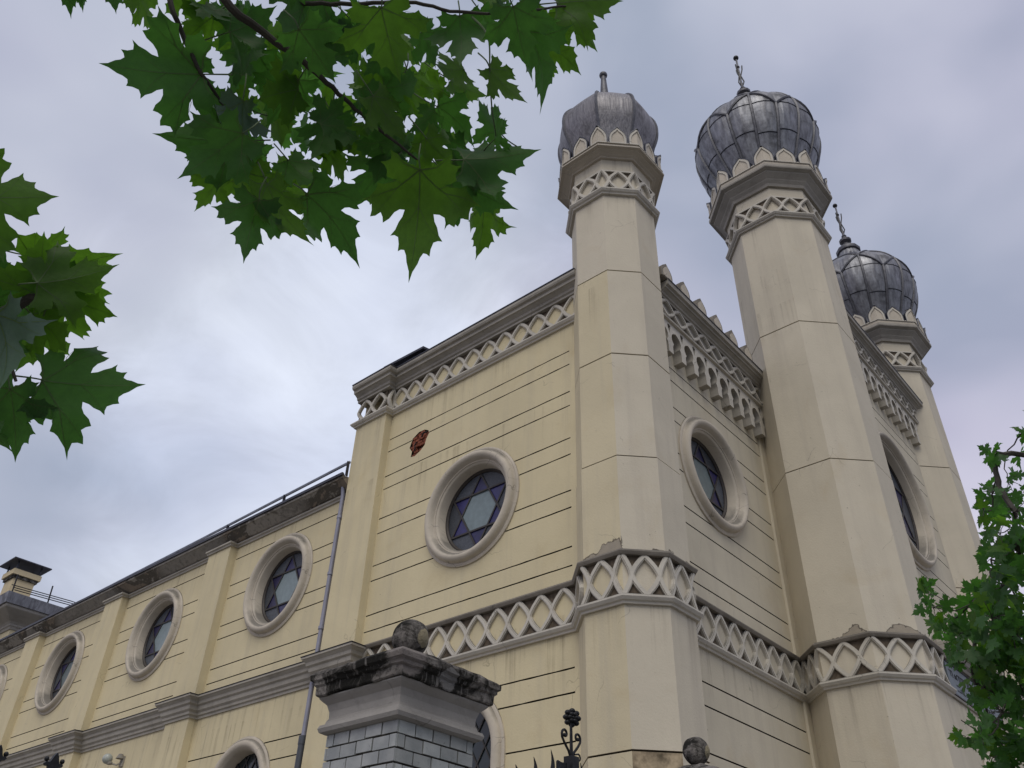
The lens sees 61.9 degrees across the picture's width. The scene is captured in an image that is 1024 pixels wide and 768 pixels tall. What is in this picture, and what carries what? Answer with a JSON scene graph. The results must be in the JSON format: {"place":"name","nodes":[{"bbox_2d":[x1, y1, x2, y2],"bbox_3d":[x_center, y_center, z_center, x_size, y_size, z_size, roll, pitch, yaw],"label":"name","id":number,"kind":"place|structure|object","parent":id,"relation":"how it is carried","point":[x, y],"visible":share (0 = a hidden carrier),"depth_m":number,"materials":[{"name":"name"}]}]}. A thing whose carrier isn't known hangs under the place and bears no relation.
{"place":"outdoors","nodes":[
{"label":"outdoors","id":0,"kind":"place"},
{"bbox_2d":[0,556,74,638],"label":"building","id":1,"kind":"structure","parent":0,"point":[20,608],"depth_m":37.95,"materials":[{"name":"yellow paint"}]},
{"bbox_2d":[309,619,501,767],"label":"gate pillar","id":2,"kind":"structure","parent":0,"point":[407,702],"depth_m":4.48,"materials":[{"name":"grey stone"}]},
{"bbox_2d":[515,708,581,767],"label":"iron gate","id":3,"kind":"structure","parent":2,"relation":"attached to","point":[571,717],"depth_m":5.65,"materials":[{"name":"black metal"}]},
{"bbox_2d":[0,0,1023,638],"label":"sky","id":4,"kind":"structure","parent":0,"point":[248,371],"materials":[{"name":"grey"}]},
{"bbox_2d":[677,737,716,767],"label":"gate pillar","id":5,"kind":"structure","parent":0,"point":[696,752],"depth_m":6.74,"materials":[{"name":"grey stone"}]},
{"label":"yard","id":6,"kind":"structure","parent":0,"visible":0},
{"bbox_2d":[0,745,64,767],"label":"iron fence","id":7,"kind":"object","parent":6,"relation":"on","point":[53,762],"visible":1,"depth_m":3.21,"materials":[{"name":"black metal"}]},
{"bbox_2d":[0,55,1023,767],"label":"synagogue","id":8,"kind":"structure","parent":6,"relation":"on","point":[624,497],"depth_m":16.72,"materials":[{"name":"yellow paint"}]},
{"bbox_2d":[0,664,7,699],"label":"round window","id":9,"kind":"structure","parent":8,"relation":"in","point":[3,668],"depth_m":27.05,"materials":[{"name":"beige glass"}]},
{"bbox_2d":[34,630,85,714],"bbox_3d":[-12.918,8.312,24.593,2.380,2.380,0.455,-26,-45,33],"label":"round window","id":10,"kind":"structure","parent":8,"relation":"in","point":[60,670],"depth_m":24.83,"materials":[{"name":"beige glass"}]},
{"bbox_2d":[102,754,125,766],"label":"wall lamp","id":11,"kind":"object","parent":8,"relation":"attached to","point":[107,759],"visible":1,"depth_m":19.75,"materials":[{"name":"white glass"}]},
{"bbox_2d":[125,588,183,681],"bbox_3d":[-9.057,6.408,21.840,2.380,2.380,0.455,-26,-45,33],"label":"round window","id":12,"kind":"structure","parent":8,"relation":"in","point":[155,631],"depth_m":22.06,"materials":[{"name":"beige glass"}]},
{"bbox_2d":[215,736,269,767],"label":"arched window","id":13,"kind":"structure","parent":8,"relation":"in","point":[249,751],"depth_m":16.95,"materials":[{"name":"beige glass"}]},
{"bbox_2d":[243,533,313,636],"bbox_3d":[-5.151,4.482,19.055,2.380,2.380,0.455,-26,-45,33],"label":"round window","id":14,"kind":"structure","parent":8,"relation":"in","point":[278,583],"depth_m":19.25,"materials":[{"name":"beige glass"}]},
{"bbox_2d":[424,447,519,567],"bbox_3d":[-0.715,2.294,15.893,2.380,2.380,0.455,-26,-45,33],"label":"round window","id":15,"kind":"structure","parent":8,"relation":"in","point":[473,504],"depth_m":16.03,"materials":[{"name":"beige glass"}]},
{"bbox_2d":[469,702,505,767],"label":"arched window","id":16,"kind":"structure","parent":8,"relation":"in","point":[489,752],"depth_m":13.02,"materials":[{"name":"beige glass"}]},
{"bbox_2d":[678,416,748,536],"bbox_3d":[3.721,1.743,16.079,0.455,2.380,2.380,-26,-45,33],"label":"round window","id":17,"kind":"structure","parent":8,"relation":"in","point":[713,473],"depth_m":16.36,"materials":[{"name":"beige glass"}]},
{"bbox_2d":[879,431,937,570],"bbox_3d":[9.293,2.775,20.597,0.478,3.540,3.540,-26,-45,33],"label":"round window","id":18,"kind":"structure","parent":8,"relation":"in","point":[918,524],"depth_m":21.48,"materials":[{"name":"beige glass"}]},
{"bbox_2d":[943,659,1005,730],"bbox_3d":[8.658,5.839,15.959,0.048,0.600,2.950,-26,-45,33],"label":"sign","id":19,"kind":"object","parent":8,"relation":"attached to","point":[956,678],"visible":0.24,"depth_m":15.37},
{"bbox_2d":[983,753,995,764],"bbox_3d":[8.369,8.191,14.198,0.360,3.830,1.360,-26,-45,33],"label":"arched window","id":20,"kind":"structure","parent":8,"relation":"in","point":[984,762],"depth_m":14.90,"materials":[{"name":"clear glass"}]},
{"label":"pavement","id":21,"kind":"structure","parent":0,"visible":0},
{"bbox_2d":[0,0,621,461],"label":"plane tree","id":22,"kind":"object","parent":21,"relation":"on","point":[50,284],"visible":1,"depth_m":1.86,"materials":[{"name":"green plant"}]},
{"bbox_2d":[912,410,1023,767],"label":"street tree","id":23,"kind":"object","parent":21,"relation":"on","point":[999,648],"visible":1,"depth_m":5.26,"materials":[{"name":"green plant"}]}
]}

